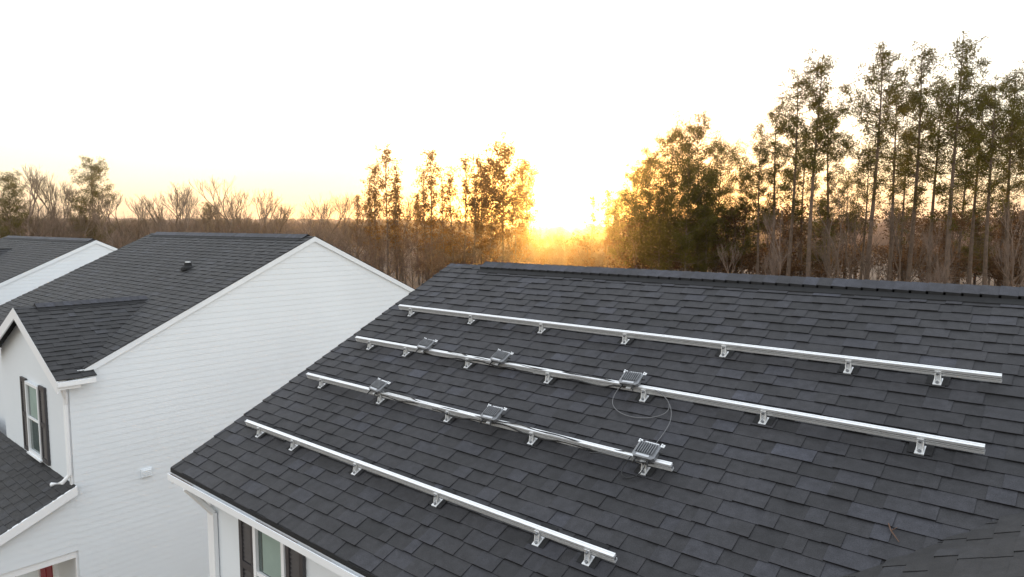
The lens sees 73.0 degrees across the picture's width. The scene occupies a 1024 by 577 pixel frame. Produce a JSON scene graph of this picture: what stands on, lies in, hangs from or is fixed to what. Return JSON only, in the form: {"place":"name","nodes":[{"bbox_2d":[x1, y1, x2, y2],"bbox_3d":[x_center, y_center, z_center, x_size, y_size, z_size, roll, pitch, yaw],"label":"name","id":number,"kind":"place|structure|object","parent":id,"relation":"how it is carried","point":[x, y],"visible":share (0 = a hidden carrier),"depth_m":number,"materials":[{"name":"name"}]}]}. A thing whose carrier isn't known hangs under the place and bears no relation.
{"place":"outdoors","nodes":[
{"label":"outdoors","id":0,"kind":"place"},
{"bbox_2d":[1,325,74,576],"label":"wing front wall","id":1,"kind":"structure","parent":0,"point":[18,358],"depth_m":13.57,"materials":[{"name":"plastic"}]},
{"bbox_2d":[0,308,57,393],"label":"wing rake","id":2,"kind":"object","parent":1,"relation":"attached to","point":[12,316],"visible":1,"depth_m":12.60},
{"bbox_2d":[19,376,50,465],"bbox_3d":[-9.239,2.533,13.361,1.539,1.480,0.080,5,7,41],"label":"wing window","id":3,"kind":"structure","parent":1,"relation":"in","point":[35,420],"depth_m":13.34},
{"bbox_2d":[0,432,75,534],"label":"porch roof","id":4,"kind":"structure","parent":1,"relation":"attached to","point":[26,488],"depth_m":12.57,"materials":[{"name":"asphalt"}]},
{"bbox_2d":[0,497,77,574],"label":"porch side wall","id":5,"kind":"structure","parent":0,"point":[53,534],"depth_m":11.86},
{"bbox_2d":[68,376,102,576],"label":"wing side wall","id":6,"kind":"structure","parent":0,"point":[85,472],"depth_m":12.29,"materials":[{"name":"plastic"}]},
{"bbox_2d":[3,217,1020,250],"bbox_3d":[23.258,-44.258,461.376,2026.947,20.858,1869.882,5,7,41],"label":"distant wooded hills","id":7,"kind":"structure","parent":0,"point":[878,228],"depth_m":257.99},
{"bbox_2d":[0,0,1023,224],"label":"sky","id":8,"kind":"structure","parent":0,"point":[294,99],"materials":[{"name":"white"}]},
{"bbox_2d":[342,245,1014,288],"bbox_3d":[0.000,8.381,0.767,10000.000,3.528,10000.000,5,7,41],"label":"ground","id":9,"kind":"structure","parent":0,"point":[416,285],"depth_m":122.02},
{"bbox_2d":[0,169,37,237],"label":"pine tree","id":10,"kind":"object","parent":9,"relation":"on","point":[14,193],"visible":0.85,"depth_m":99.05,"materials":[{"name":"green plant"}]},
{"bbox_2d":[0,486,77,576],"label":"porch trim","id":11,"kind":"structure","parent":9,"relation":"on","point":[32,519],"depth_m":11.73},
{"bbox_2d":[0,164,77,236],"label":"bare tree","id":12,"kind":"object","parent":9,"relation":"on","point":[53,217],"visible":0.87,"depth_m":99.86,"materials":[{"name":"brown plant"}]},
{"bbox_2d":[0,170,92,237],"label":"bare tree","id":13,"kind":"object","parent":9,"relation":"on","point":[46,195],"visible":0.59,"depth_m":102.78,"materials":[{"name":"brown plant"}]},
{"bbox_2d":[20,181,99,237],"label":"bare tree","id":14,"kind":"object","parent":9,"relation":"on","point":[69,197],"visible":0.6,"depth_m":105.75,"materials":[{"name":"brown plant"}]},
{"bbox_2d":[50,377,96,576],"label":"wing trim and downspout","id":15,"kind":"structure","parent":9,"relation":"on","point":[64,387],"depth_m":12.03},
{"bbox_2d":[50,366,96,381],"bbox_3d":[-7.604,1.468,12.014,0.317,0.146,0.620,5,7,41],"label":"roof","id":16,"kind":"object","parent":15,"relation":"attached to","point":[66,374],"visible":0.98,"depth_m":11.97,"materials":[{"name":"grey"}]},
{"bbox_2d":[43,198,111,239],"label":"bare tree","id":17,"kind":"object","parent":9,"relation":"on","point":[80,228],"visible":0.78,"depth_m":104.58,"materials":[{"name":"brown plant"}]},
{"bbox_2d":[57,156,119,241],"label":"pine tree","id":18,"kind":"object","parent":9,"relation":"on","point":[92,181],"visible":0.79,"depth_m":108.63,"materials":[{"name":"green plant"}]},
{"bbox_2d":[85,204,132,247],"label":"bare tree","id":19,"kind":"object","parent":9,"relation":"on","point":[102,232],"visible":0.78,"depth_m":104.28,"materials":[{"name":"brown plant"}]},
{"bbox_2d":[90,190,164,248],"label":"bare tree","id":20,"kind":"object","parent":9,"relation":"on","point":[122,224],"visible":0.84,"depth_m":108.12,"materials":[{"name":"brown plant"}]},
{"bbox_2d":[117,193,189,237],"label":"bare tree","id":21,"kind":"object","parent":9,"relation":"on","point":[151,208],"visible":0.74,"depth_m":107.82,"materials":[{"name":"brown plant"}]},
{"bbox_2d":[140,181,202,231],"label":"bare tree","id":22,"kind":"object","parent":9,"relation":"on","point":[176,216],"visible":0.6,"depth_m":109.07,"materials":[{"name":"brown plant"}]},
{"bbox_2d":[140,184,211,235],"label":"bare tree","id":23,"kind":"object","parent":9,"relation":"on","point":[187,218],"visible":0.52,"depth_m":100.94,"materials":[{"name":"brown plant"}]},
{"bbox_2d":[179,188,256,232],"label":"bare tree","id":24,"kind":"object","parent":9,"relation":"on","point":[225,224],"visible":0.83,"depth_m":102.67,"materials":[{"name":"brown plant"}]},
{"bbox_2d":[189,176,271,232],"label":"bare tree","id":25,"kind":"object","parent":9,"relation":"on","point":[217,208],"visible":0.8,"depth_m":109.38,"materials":[{"name":"brown plant"}]},
{"bbox_2d":[91,242,409,576],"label":"side wall","id":26,"kind":"structure","parent":9,"relation":"on","point":[165,400],"depth_m":13.73,"materials":[{"name":"plastic"}]},
{"bbox_2d":[83,237,414,370],"bbox_3d":[-4.421,0.020,15.596,0.040,2.378,9.440,5,7,41],"label":"rake board","id":27,"kind":"object","parent":26,"relation":"attached to","point":[118,352],"visible":0.77,"depth_m":14.18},
{"bbox_2d":[220,189,293,233],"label":"bare tree","id":28,"kind":"object","parent":9,"relation":"on","point":[261,204],"visible":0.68,"depth_m":109.92,"materials":[{"name":"brown plant"}]},
{"bbox_2d":[167,472,364,576],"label":"trim and gutters","id":29,"kind":"structure","parent":9,"relation":"on","point":[198,495],"depth_m":7.06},
{"bbox_2d":[170,468,376,576],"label":"drip edge and debris","id":30,"kind":"object","parent":29,"relation":"on","point":[350,565],"visible":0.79,"depth_m":6.49,"materials":[{"name":"painted metal"}]},
{"bbox_2d":[213,505,340,576],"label":"front wall","id":31,"kind":"structure","parent":29,"relation":"attached to","point":[228,546],"depth_m":7.83,"materials":[{"name":"plastic"}]},
{"bbox_2d":[238,519,305,576],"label":"front window","id":32,"kind":"structure","parent":31,"relation":"attached to","point":[261,554],"depth_m":7.28,"materials":[{"name":"glass"}]},
{"bbox_2d":[171,265,1023,576],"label":"roof front slope","id":33,"kind":"structure","parent":29,"relation":"on","point":[735,493],"depth_m":6.13,"materials":[{"name":"asphalt"}]},
{"bbox_2d":[245,419,617,567],"bbox_3d":[-1.185,1.786,6.616,5.160,0.149,0.201,5,7,41],"label":"solar mounting rail","id":34,"kind":"object","parent":33,"relation":"on","point":[594,552],"visible":1,"depth_m":5.89,"materials":[{"name":"metal"}]},
{"bbox_2d":[306,373,673,476],"bbox_3d":[-0.642,1.305,7.256,5.175,0.149,0.201,5,7,41],"label":"solar mounting rail","id":35,"kind":"object","parent":33,"relation":"on","point":[531,439],"visible":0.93,"depth_m":6.63,"materials":[{"name":"metal"}]},
{"bbox_2d":[479,404,506,425],"bbox_3d":[-0.201,1.245,6.809,0.262,0.164,0.195,5,7,41],"label":"microinverter","id":36,"kind":"object","parent":35,"relation":"on","point":[490,414],"visible":1,"depth_m":6.78,"materials":[{"name":"metal"}]},
{"bbox_2d":[632,438,665,466],"bbox_3d":[1.102,1.348,5.681,0.262,0.166,0.199,5,7,41],"label":"microinverter","id":37,"kind":"object","parent":35,"relation":"on","point":[645,451],"visible":1,"depth_m":5.66,"materials":[{"name":"metal"}]},
{"bbox_2d":[355,336,984,455],"bbox_3d":[0.606,0.933,7.172,7.156,0.149,0.201,5,7,41],"label":"solar mounting rail","id":38,"kind":"object","parent":33,"relation":"on","point":[922,444],"visible":0.99,"depth_m":5.86,"materials":[{"name":"metal"}]},
{"bbox_2d":[619,369,646,390],"bbox_3d":[1.140,0.881,6.644,0.262,0.166,0.199,5,7,41],"label":"microinverter","id":39,"kind":"object","parent":38,"relation":"on","point":[629,380],"visible":1,"depth_m":6.62,"materials":[{"name":"metal"}]},
{"bbox_2d":[398,304,1001,385],"bbox_3d":[1.107,0.513,7.713,7.155,0.149,0.201,5,7,41],"label":"solar mounting rail","id":40,"kind":"object","parent":33,"relation":"on","point":[938,375],"visible":1,"depth_m":6.64,"materials":[{"name":"metal"}]},
{"bbox_2d":[477,262,1023,304],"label":"ridge vent","id":41,"kind":"object","parent":33,"relation":"on","point":[985,294],"visible":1,"depth_m":7.57,"materials":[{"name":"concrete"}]},
{"bbox_2d":[841,511,1023,576],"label":"cross gable left slope","id":42,"kind":"structure","parent":33,"relation":"on","point":[993,549],"depth_m":4.06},
{"bbox_2d":[301,200,346,245],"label":"bare tree","id":43,"kind":"object","parent":9,"relation":"on","point":[321,236],"visible":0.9,"depth_m":98.27,"materials":[{"name":"brown plant"}]},
{"bbox_2d":[0,212,649,287],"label":"distant woodland","id":44,"kind":"object","parent":9,"relation":"on","point":[368,257],"visible":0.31,"depth_m":102.26,"materials":[{"name":"brown plant"}]},
{"bbox_2d":[299,192,357,244],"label":"bare tree","id":45,"kind":"object","parent":9,"relation":"on","point":[340,215],"visible":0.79,"depth_m":107.64,"materials":[{"name":"brown plant"}]},
{"bbox_2d":[359,164,384,270],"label":"young tree","id":46,"kind":"object","parent":9,"relation":"on","point":[375,225],"visible":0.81,"depth_m":95.11,"materials":[{"name":"green plant"}]},
{"bbox_2d":[360,143,411,275],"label":"young tree","id":47,"kind":"object","parent":9,"relation":"on","point":[386,199],"visible":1,"depth_m":91.05,"materials":[{"name":"green plant"}]},
{"bbox_2d":[383,165,410,279],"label":"young tree","id":48,"kind":"object","parent":9,"relation":"on","point":[394,181],"visible":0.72,"depth_m":93.59,"materials":[{"name":"green plant"}]},
{"bbox_2d":[410,164,441,282],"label":"young tree","id":49,"kind":"object","parent":9,"relation":"on","point":[426,176],"visible":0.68,"depth_m":92.09,"materials":[{"name":"green plant"}]},
{"bbox_2d":[412,149,444,276],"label":"young tree","id":50,"kind":"object","parent":9,"relation":"on","point":[431,153],"visible":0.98,"depth_m":89.05,"materials":[{"name":"green plant"}]},
{"bbox_2d":[425,179,460,269],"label":"young tree","id":51,"kind":"object","parent":9,"relation":"on","point":[444,191],"visible":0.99,"depth_m":87.31,"materials":[{"name":"green plant"}]},
{"bbox_2d":[436,166,468,263],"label":"young tree","id":52,"kind":"object","parent":9,"relation":"on","point":[449,183],"visible":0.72,"depth_m":93.33,"materials":[{"name":"green plant"}]},
{"bbox_2d":[446,153,478,263],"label":"young tree","id":53,"kind":"object","parent":9,"relation":"on","point":[464,165],"visible":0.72,"depth_m":93.55,"materials":[{"name":"green plant"}]},
{"bbox_2d":[461,170,487,264],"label":"young tree","id":54,"kind":"object","parent":9,"relation":"on","point":[474,205],"visible":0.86,"depth_m":87.38,"materials":[{"name":"green plant"}]},
{"bbox_2d":[463,154,493,264],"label":"oak tree","id":55,"kind":"object","parent":9,"relation":"on","point":[478,163],"visible":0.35,"depth_m":90.82,"materials":[{"name":"green plant"}]},
{"bbox_2d":[472,177,509,261],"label":"oak tree","id":56,"kind":"object","parent":9,"relation":"on","point":[485,204],"visible":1,"depth_m":83.45,"materials":[{"name":"green plant"}]},
{"bbox_2d":[480,132,528,261],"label":"pine tree","id":57,"kind":"object","parent":9,"relation":"on","point":[498,169],"visible":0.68,"depth_m":86.77,"materials":[{"name":"green plant"}]},
{"bbox_2d":[499,181,531,262],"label":"oak tree","id":58,"kind":"object","parent":9,"relation":"on","point":[518,194],"visible":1,"depth_m":83.33,"materials":[{"name":"green plant"}]},
{"bbox_2d":[507,158,544,263],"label":"oak tree","id":59,"kind":"object","parent":9,"relation":"on","point":[524,181],"visible":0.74,"depth_m":85.09,"materials":[{"name":"green plant"}]},
{"bbox_2d":[579,192,604,263],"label":"young tree","id":60,"kind":"object","parent":9,"relation":"on","point":[592,214],"visible":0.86,"depth_m":91.65,"materials":[{"name":"green plant"}]},
{"bbox_2d":[595,191,645,267],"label":"pine tree","id":61,"kind":"object","parent":9,"relation":"on","point":[613,250],"visible":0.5,"depth_m":79.26,"materials":[{"name":"green plant"}]},
{"bbox_2d":[605,165,667,268],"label":"pine tree","id":62,"kind":"object","parent":9,"relation":"on","point":[622,224],"visible":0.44,"depth_m":76.97,"materials":[{"name":"green plant"}]},
{"bbox_2d":[609,145,679,268],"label":"pine tree","id":63,"kind":"object","parent":9,"relation":"on","point":[647,172],"visible":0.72,"depth_m":70.89,"materials":[{"name":"green plant"}]},
{"bbox_2d":[629,182,684,270],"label":"pine tree","id":64,"kind":"object","parent":9,"relation":"on","point":[655,216],"visible":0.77,"depth_m":69.36,"materials":[{"name":"green plant"}]},
{"bbox_2d":[630,121,703,268],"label":"pine tree","id":65,"kind":"object","parent":9,"relation":"on","point":[677,157],"visible":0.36,"depth_m":71.44,"materials":[{"name":"green plant"}]},
{"bbox_2d":[646,154,719,270],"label":"pine tree","id":66,"kind":"object","parent":9,"relation":"on","point":[683,244],"visible":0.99,"depth_m":65.30,"materials":[{"name":"green plant"}]},
{"bbox_2d":[647,109,744,271],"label":"pine tree","id":67,"kind":"object","parent":9,"relation":"on","point":[696,133],"visible":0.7,"depth_m":68.49,"materials":[{"name":"green plant"}]},
{"bbox_2d":[675,182,740,271],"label":"pine tree","id":68,"kind":"object","parent":9,"relation":"on","point":[711,231],"visible":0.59,"depth_m":67.34,"materials":[{"name":"green plant"}]},
{"bbox_2d":[680,139,753,272],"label":"pine tree","id":69,"kind":"object","parent":9,"relation":"on","point":[732,157],"visible":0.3,"depth_m":73.15,"materials":[{"name":"green plant"}]},
{"bbox_2d":[411,201,1023,286],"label":"understory thicket","id":70,"kind":"object","parent":9,"relation":"on","point":[995,271],"visible":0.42,"depth_m":74.99,"materials":[{"name":"brown plant"}]},
{"bbox_2d":[714,162,784,273],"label":"pine tree","id":71,"kind":"object","parent":9,"relation":"on","point":[747,244],"visible":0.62,"depth_m":69.20,"materials":[{"name":"green plant"}]},
{"bbox_2d":[736,142,782,273],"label":"pine tree","id":72,"kind":"object","parent":9,"relation":"on","point":[758,174],"visible":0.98,"depth_m":64.99,"materials":[{"name":"green plant"}]},
{"bbox_2d":[751,200,800,275],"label":"bare tree","id":73,"kind":"object","parent":9,"relation":"on","point":[771,264],"visible":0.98,"depth_m":58.40,"materials":[{"name":"brown plant"}]},
{"bbox_2d":[749,106,804,274],"bbox_3d":[24.257,-7.293,65.451,5.422,19.710,5.730,-4,7,-39],"label":"pine tree","id":74,"kind":"object","parent":9,"relation":"on","point":[775,133],"visible":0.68,"depth_m":64.56,"materials":[{"name":"green plant"}]},
{"bbox_2d":[772,71,829,275],"bbox_3d":[25.371,-8.089,61.550,4.784,22.004,6.250,2,6,19],"label":"pine tree","id":75,"kind":"object","parent":9,"relation":"on","point":[792,132],"visible":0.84,"depth_m":60.83,"materials":[{"name":"green plant"}]},
{"bbox_2d":[779,127,826,274],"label":"pine tree","id":76,"kind":"object","parent":9,"relation":"on","point":[803,194],"visible":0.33,"depth_m":71.62,"materials":[{"name":"green plant"}]},
{"bbox_2d":[793,199,847,272],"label":"pine tree","id":77,"kind":"object","parent":9,"relation":"on","point":[820,242],"visible":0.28,"depth_m":75.66,"materials":[{"name":"green plant"}]},
{"bbox_2d":[787,47,859,276],"bbox_3d":[25.388,-8.293,57.214,5.744,23.194,6.628,3,6,27],"label":"pine tree","id":78,"kind":"object","parent":9,"relation":"on","point":[820,120],"visible":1,"depth_m":56.47,"materials":[{"name":"green plant"}]},
{"bbox_2d":[806,103,853,277],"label":"pine tree","id":79,"kind":"object","parent":9,"relation":"on","point":[830,180],"visible":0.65,"depth_m":63.23,"materials":[{"name":"green plant"}]},
{"bbox_2d":[807,182,883,278],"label":"bare tree","id":80,"kind":"object","parent":9,"relation":"on","point":[835,253],"visible":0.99,"depth_m":52.34,"materials":[{"name":"brown plant"}]},
{"bbox_2d":[829,171,864,278],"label":"pine tree","id":81,"kind":"object","parent":9,"relation":"on","point":[852,196],"visible":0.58,"depth_m":73.75,"materials":[{"name":"green plant"}]},
{"bbox_2d":[841,142,896,279],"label":"pine tree","id":82,"kind":"object","parent":9,"relation":"on","point":[858,182],"visible":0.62,"depth_m":69.33,"materials":[{"name":"green plant"}]},
{"bbox_2d":[840,220,903,280],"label":"bare tree","id":83,"kind":"object","parent":9,"relation":"on","point":[866,260],"visible":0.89,"depth_m":55.72,"materials":[{"name":"brown plant"}]},
{"bbox_2d":[837,40,920,279],"bbox_3d":[30.247,-8.529,57.317,6.861,23.651,5.701,1,5,16],"label":"pine tree","id":84,"kind":"object","parent":9,"relation":"on","point":[878,133],"visible":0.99,"depth_m":56.71,"materials":[{"name":"green plant"}]},
{"bbox_2d":[860,85,927,280],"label":"pine tree","id":85,"kind":"object","parent":9,"relation":"on","point":[894,163],"visible":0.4,"depth_m":65.85,"materials":[{"name":"green plant"}]},
{"bbox_2d":[882,128,923,280],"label":"pine tree","id":86,"kind":"object","parent":9,"relation":"on","point":[908,210],"visible":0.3,"depth_m":73.71,"materials":[{"name":"green plant"}]},
{"bbox_2d":[856,198,952,281],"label":"bare tree","id":87,"kind":"object","parent":9,"relation":"on","point":[888,220],"visible":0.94,"depth_m":53.80,"materials":[{"name":"brown plant"}]},
{"bbox_2d":[886,41,962,281],"bbox_3d":[35.032,-8.890,59.142,6.827,24.038,5.227,-5,7,-41],"label":"pine tree","id":88,"kind":"object","parent":9,"relation":"on","point":[919,190],"visible":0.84,"depth_m":58.59,"materials":[{"name":"green plant"}]},
{"bbox_2d":[916,224,957,282],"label":"bare tree","id":89,"kind":"object","parent":9,"relation":"on","point":[938,277],"visible":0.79,"depth_m":52.59,"materials":[{"name":"brown plant"}]},
{"bbox_2d":[907,73,985,282],"bbox_3d":[39.770,-8.819,64.860,6.529,22.848,5.658,1,5,13],"label":"pine tree","id":90,"kind":"object","parent":9,"relation":"on","point":[938,152],"visible":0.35,"depth_m":64.61,"materials":[{"name":"green plant"}]},
{"bbox_2d":[916,29,994,283],"bbox_3d":[34.752,-8.318,54.401,5.102,23.765,5.116,0,5,-4],"label":"pine tree","id":91,"kind":"object","parent":9,"relation":"on","point":[966,74],"visible":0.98,"depth_m":54.03,"materials":[{"name":"green plant"}]},
{"bbox_2d":[943,125,984,283],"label":"pine tree","id":92,"kind":"object","parent":9,"relation":"on","point":[968,198],"visible":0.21,"depth_m":72.35,"materials":[{"name":"green plant"}]},
{"bbox_2d":[952,204,999,284],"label":"tree","id":93,"kind":"object","parent":9,"relation":"on","point":[977,248],"visible":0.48,"depth_m":75.43,"materials":[{"name":"green plant"}]},
{"bbox_2d":[947,84,1007,283],"bbox_3d":[41.419,-7.602,61.791,6.088,20.987,5.059,-4,7,-39],"label":"pine tree","id":94,"kind":"object","parent":9,"relation":"on","point":[970,260],"visible":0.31,"depth_m":61.57,"materials":[{"name":"green plant"}]},
{"bbox_2d":[958,74,1023,284],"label":"pine tree","id":95,"kind":"object","parent":9,"relation":"on","point":[983,157],"visible":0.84,"depth_m":55.27,"materials":[{"name":"green plant"}]},
{"bbox_2d":[974,66,1023,285],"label":"pine tree","id":96,"kind":"object","parent":9,"relation":"on","point":[1009,174],"visible":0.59,"depth_m":59.31,"materials":[{"name":"green plant"}]},
{"bbox_2d":[986,196,1023,286],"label":"bare tree","id":97,"kind":"object","parent":9,"relation":"on","point":[1006,259],"visible":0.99,"depth_m":54.59,"materials":[{"name":"brown plant"}]},
{"bbox_2d":[986,130,1023,285],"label":"pine tree","id":98,"kind":"object","parent":9,"relation":"on","point":[1002,193],"visible":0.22,"depth_m":74.67,"materials":[{"name":"green plant"}]},
{"bbox_2d":[988,57,1023,286],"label":"pine tree","id":99,"kind":"object","parent":9,"relation":"on","point":[1015,145],"visible":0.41,"depth_m":59.66,"materials":[{"name":"green plant"}]},
{"bbox_3d":[-7.723,3.758,18.821,8.750,5.884,9.640,5,7,41],"label":"trim","id":100,"kind":"object","parent":9,"relation":"on","visible":0},
{"bbox_2d":[0,309,16,347],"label":"wing left slope","id":101,"kind":"structure","parent":100,"relation":"on","point":[8,331],"depth_m":14.25,"materials":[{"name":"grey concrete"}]},
{"bbox_2d":[33,296,147,310],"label":"wing ridge","id":102,"kind":"structure","parent":101,"relation":"on","point":[86,303],"depth_m":14.00,"materials":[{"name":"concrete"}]},
{"bbox_2d":[13,297,148,370],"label":"roof","id":103,"kind":"structure","parent":100,"relation":"on","point":[66,338],"depth_m":13.03,"materials":[{"name":"grey"}]},
{"bbox_2d":[0,233,314,368],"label":"roof front slope","id":104,"kind":"structure","parent":100,"relation":"on","point":[147,266],"depth_m":16.35,"materials":[{"name":"grey"}]},
{"bbox_2d":[149,232,309,240],"bbox_3d":[-7.678,-1.390,18.310,8.120,0.172,0.460,5,7,41],"label":"ridge vent","id":105,"kind":"object","parent":104,"relation":"on","point":[270,236],"visible":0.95,"depth_m":17.61,"materials":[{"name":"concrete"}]},
{"bbox_3d":[-18.210,3.112,27.464,10.950,5.597,10.000,5,7,41],"label":"trim","id":106,"kind":"object","parent":9,"relation":"on","visible":0},
{"bbox_2d":[0,237,94,282],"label":"roof front slope","id":107,"kind":"structure","parent":106,"relation":"on","point":[20,257],"depth_m":24.16,"materials":[{"name":"asphalt"}]},
{"bbox_2d":[3,235,94,242],"bbox_3d":[-18.165,-1.932,26.962,10.320,0.170,0.460,5,7,41],"label":"ridge vent","id":108,"kind":"object","parent":107,"relation":"on","point":[64,239],"visible":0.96,"depth_m":26.15,"materials":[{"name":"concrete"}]},
{"bbox_2d":[0,240,117,286],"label":"rake board","id":109,"kind":"object","parent":107,"relation":"attached to","point":[55,260],"visible":0.57,"depth_m":22.57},
{"bbox_2d":[0,244,113,304],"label":"side wall","id":110,"kind":"structure","parent":106,"relation":"attached to","point":[14,289],"depth_m":22.50,"materials":[{"name":"plastic"}]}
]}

